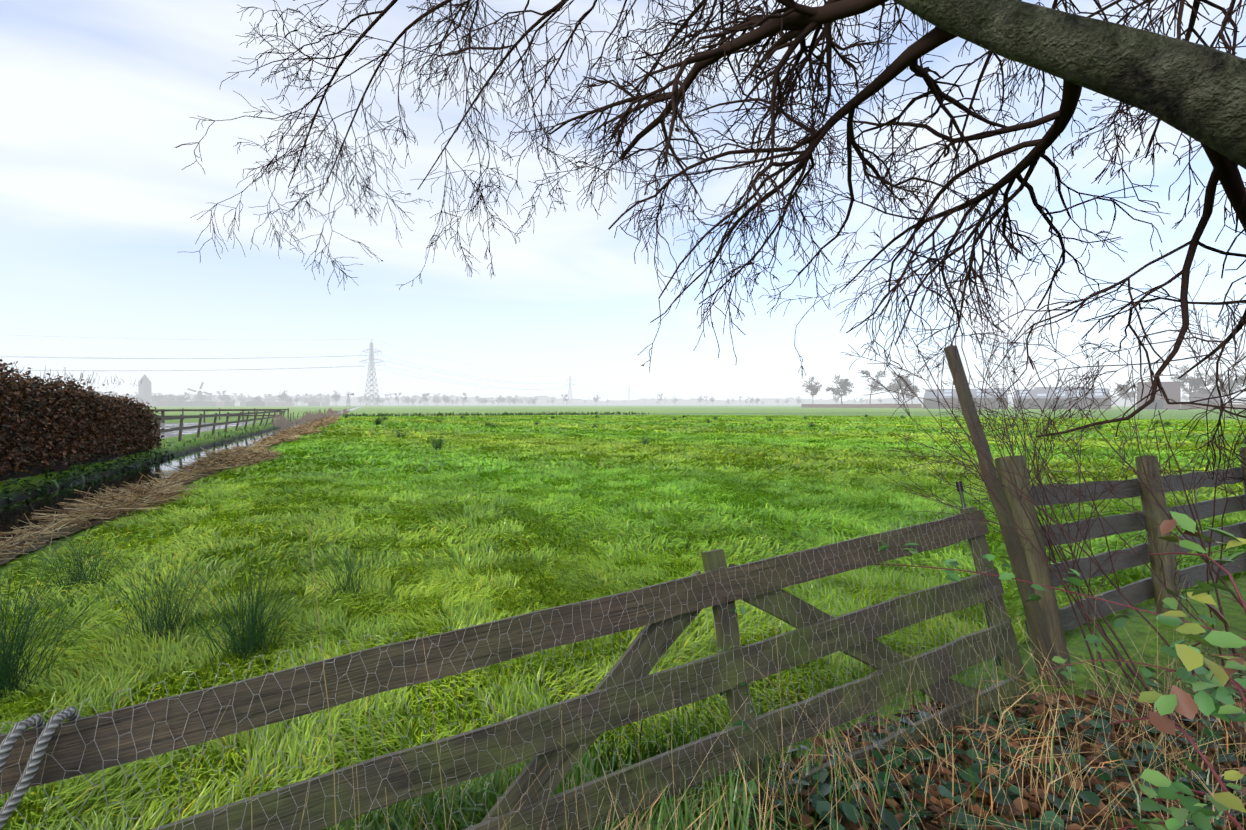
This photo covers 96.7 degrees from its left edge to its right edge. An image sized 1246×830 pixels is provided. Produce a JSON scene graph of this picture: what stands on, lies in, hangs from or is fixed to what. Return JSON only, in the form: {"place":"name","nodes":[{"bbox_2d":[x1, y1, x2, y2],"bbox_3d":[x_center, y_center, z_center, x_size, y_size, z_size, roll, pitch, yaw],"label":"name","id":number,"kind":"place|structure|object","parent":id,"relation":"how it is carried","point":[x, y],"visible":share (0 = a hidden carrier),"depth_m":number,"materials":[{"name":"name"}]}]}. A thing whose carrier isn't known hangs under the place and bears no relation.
{"place":"outdoors","nodes":[
{"label":"outdoors","id":0,"kind":"place"},
{"bbox_2d":[0,406,361,541],"bbox_3d":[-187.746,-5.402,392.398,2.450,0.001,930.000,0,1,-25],"label":"ditch water","id":1,"kind":"structure","parent":0,"point":[12,512],"depth_m":12.73,"materials":[{"name":"grey liquid"}]},
{"bbox_2d":[153,422,258,438],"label":"paddock sand","id":2,"kind":"structure","parent":0,"point":[176,432],"depth_m":40.07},
{"bbox_2d":[0,405,1245,829],"bbox_3d":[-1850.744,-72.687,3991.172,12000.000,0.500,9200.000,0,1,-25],"label":"ground","id":3,"kind":"structure","parent":0,"point":[1154,643],"depth_m":5.96,"materials":[{"name":"green plant"}]},
{"bbox_2d":[0,358,166,481],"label":"beech hedge","id":4,"kind":"object","parent":3,"relation":"on","point":[40,420],"visible":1,"depth_m":13.79,"materials":[{"name":"brown plant"}]},
{"bbox_2d":[130,392,137,400],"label":"tree","id":5,"kind":"object","parent":3,"relation":"on","point":[135,397],"visible":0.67,"depth_m":670.93,"materials":[{"name":"grey plant"}]},
{"bbox_2d":[150,393,161,405],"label":"tree","id":6,"kind":"object","parent":3,"relation":"on","point":[156,397],"visible":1,"depth_m":549.98,"materials":[{"name":"grey plant"}]},
{"bbox_2d":[0,414,342,564],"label":"reed heap","id":7,"kind":"object","parent":3,"relation":"on","point":[114,504],"visible":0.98,"depth_m":8.96,"materials":[{"name":"brown plant"}]},
{"bbox_2d":[196,392,205,400],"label":"tree","id":8,"kind":"object","parent":3,"relation":"on","point":[202,398],"visible":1,"depth_m":590.53,"materials":[{"name":"grey plant"}]},
{"bbox_2d":[203,393,215,400],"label":"tree","id":9,"kind":"object","parent":3,"relation":"on","point":[209,397],"visible":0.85,"depth_m":683.46,"materials":[{"name":"grey plant"}]},
{"bbox_2d":[221,394,231,401],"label":"tree","id":10,"kind":"object","parent":3,"relation":"on","point":[225,398],"visible":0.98,"depth_m":602.60,"materials":[{"name":"grey plant"}]},
{"bbox_2d":[148,408,325,444],"bbox_3d":[-60.999,0.172,51.882,53.458,1.470,90.636,0,1,-25],"label":"paddock fence","id":11,"kind":"object","parent":3,"relation":"on","point":[181,417],"visible":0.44,"depth_m":34.88,"materials":[{"name":"brown wood"}]},
{"bbox_2d":[233,393,243,401],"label":"tree","id":12,"kind":"object","parent":3,"relation":"on","point":[240,394],"visible":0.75,"depth_m":797.88,"materials":[{"name":"grey plant"}]},
{"bbox_2d":[128,374,353,406],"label":"distant buildings","id":13,"kind":"structure","parent":3,"relation":"on","point":[144,389],"depth_m":617.34,"materials":[{"name":"grey stone"}]},
{"bbox_2d":[254,395,261,405],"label":"tree","id":14,"kind":"object","parent":3,"relation":"on","point":[258,399],"visible":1,"depth_m":579.21,"materials":[{"name":"grey plant"}]},
{"bbox_2d":[277,390,288,405],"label":"tree","id":15,"kind":"object","parent":3,"relation":"on","point":[283,396],"visible":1,"depth_m":589.60,"materials":[{"name":"grey plant"}]},
{"bbox_2d":[270,408,349,427],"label":"standing reeds","id":16,"kind":"object","parent":3,"relation":"on","point":[278,422],"visible":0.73,"depth_m":59.30,"materials":[{"name":"plant"}]},
{"bbox_2d":[331,391,340,399],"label":"tree","id":17,"kind":"object","parent":3,"relation":"on","point":[335,396],"visible":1,"depth_m":596.87,"materials":[{"name":"grey plant"}]},
{"bbox_2d":[3,335,674,406],"bbox_3d":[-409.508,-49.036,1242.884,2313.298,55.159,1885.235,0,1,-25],"label":"electricity pylons","id":18,"kind":"object","parent":3,"relation":"on","point":[372,374],"visible":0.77,"depth_m":448.51,"materials":[{"name":"silver metal"}]},
{"bbox_2d":[0,503,1030,829],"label":"field gate","id":19,"kind":"structure","parent":3,"relation":"on","point":[664,615],"depth_m":2.03,"materials":[{"name":"brown wood"}]},
{"bbox_2d":[0,706,81,829],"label":"gate rope","id":20,"kind":"object","parent":19,"relation":"attached to","point":[32,765],"visible":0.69,"depth_m":1.37,"materials":[{"name":"grey fabric"}]},
{"bbox_2d":[0,439,1245,829],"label":"bramble canes","id":21,"kind":"object","parent":3,"relation":"on","point":[1212,681],"visible":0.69,"depth_m":1.36,"materials":[{"name":"green plant"}]},
{"bbox_2d":[0,414,1245,702],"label":"rush tussocks","id":22,"kind":"object","parent":3,"relation":"on","point":[254,640],"visible":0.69,"depth_m":3.63,"materials":[{"name":"green plant"}]},
{"bbox_2d":[108,393,1243,405],"bbox_3d":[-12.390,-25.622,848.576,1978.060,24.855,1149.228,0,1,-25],"label":"distant treeline","id":23,"kind":"object","parent":3,"relation":"on","point":[542,400],"visible":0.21,"depth_m":1291.06,"materials":[{"name":"grey plant"}]},
{"bbox_2d":[132,525,1245,829],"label":"dry grass stalks","id":24,"kind":"object","parent":3,"relation":"on","point":[996,735],"visible":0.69,"depth_m":2.15,"materials":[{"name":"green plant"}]},
{"bbox_2d":[175,0,1245,480],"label":"birch tree","id":25,"kind":"object","parent":3,"relation":"on","point":[1195,92],"visible":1,"depth_m":4.33,"materials":[{"name":"brown plant"}]},
{"bbox_2d":[802,377,821,403],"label":"tree","id":26,"kind":"object","parent":3,"relation":"on","point":[813,388],"visible":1,"depth_m":308.46,"materials":[{"name":"grey plant"}]},
{"bbox_2d":[825,375,853,403],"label":"tree","id":27,"kind":"object","parent":3,"relation":"on","point":[844,386],"visible":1,"depth_m":302.67,"materials":[{"name":"grey plant"}]},
{"bbox_2d":[859,370,886,403],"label":"tree","id":28,"kind":"object","parent":3,"relation":"on","point":[877,375],"visible":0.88,"depth_m":299.92,"materials":[{"name":"grey plant"}]},
{"bbox_2d":[886,371,915,402],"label":"tree","id":29,"kind":"object","parent":3,"relation":"on","point":[896,385],"visible":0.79,"depth_m":291.78,"materials":[{"name":"grey plant"}]},
{"bbox_2d":[901,384,919,403],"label":"tree","id":30,"kind":"object","parent":3,"relation":"on","point":[914,390],"visible":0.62,"depth_m":291.97,"materials":[{"name":"grey plant"}]},
{"bbox_2d":[719,597,1245,829],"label":"ivy leaves","id":31,"kind":"object","parent":3,"relation":"on","point":[823,809],"visible":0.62,"depth_m":2.27,"materials":[{"name":"green plant"}]},
{"bbox_2d":[772,687,1245,829],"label":"leaf litter","id":32,"kind":"object","parent":3,"relation":"on","point":[1088,809],"visible":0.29,"depth_m":2.38,"materials":[{"name":"brown plant"}]},
{"bbox_2d":[801,381,1245,408],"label":"farm buildings","id":33,"kind":"structure","parent":3,"relation":"on","point":[1172,390],"depth_m":211.66,"materials":[{"name":"grey"}]},
{"bbox_2d":[841,164,1245,738],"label":"shrub","id":34,"kind":"object","parent":3,"relation":"on","point":[1091,619],"visible":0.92,"depth_m":3.35,"materials":[{"name":"brown plant"}]},
{"bbox_2d":[944,345,1245,687],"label":"fence posts","id":35,"kind":"object","parent":3,"relation":"on","point":[1048,622],"visible":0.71,"depth_m":3.97,"materials":[{"name":"brown wood"}]},
{"bbox_2d":[1111,382,1136,407],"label":"tree","id":36,"kind":"object","parent":3,"relation":"on","point":[1125,396],"visible":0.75,"depth_m":239.17,"materials":[{"name":"grey plant"}]},
{"bbox_2d":[1181,391,1188,399],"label":"building","id":37,"kind":"structure","parent":3,"relation":"on","point":[1183,397],"depth_m":463.52,"materials":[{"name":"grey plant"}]},
{"bbox_2d":[1170,364,1215,407],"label":"tree","id":38,"kind":"object","parent":3,"relation":"on","point":[1195,384],"visible":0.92,"depth_m":194.97,"materials":[{"name":"grey plant"}]},
{"bbox_2d":[1198,373,1227,403],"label":"tree","id":39,"kind":"object","parent":3,"relation":"on","point":[1213,378],"visible":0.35,"depth_m":203.35,"materials":[{"name":"grey plant"}]},
{"bbox_2d":[1221,374,1241,403],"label":"tree","id":40,"kind":"object","parent":3,"relation":"on","point":[1235,386],"visible":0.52,"depth_m":235.93,"materials":[{"name":"grey plant"}]},
{"bbox_2d":[1233,369,1245,392],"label":"tree","id":41,"kind":"object","parent":3,"relation":"on","point":[1240,381],"visible":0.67,"depth_m":193.22,"materials":[{"name":"grey plant"}]},
{"bbox_2d":[0,0,1245,400],"label":"sky","id":42,"kind":"structure","parent":0,"point":[98,234],"materials":[{"name":"white"}]}
]}

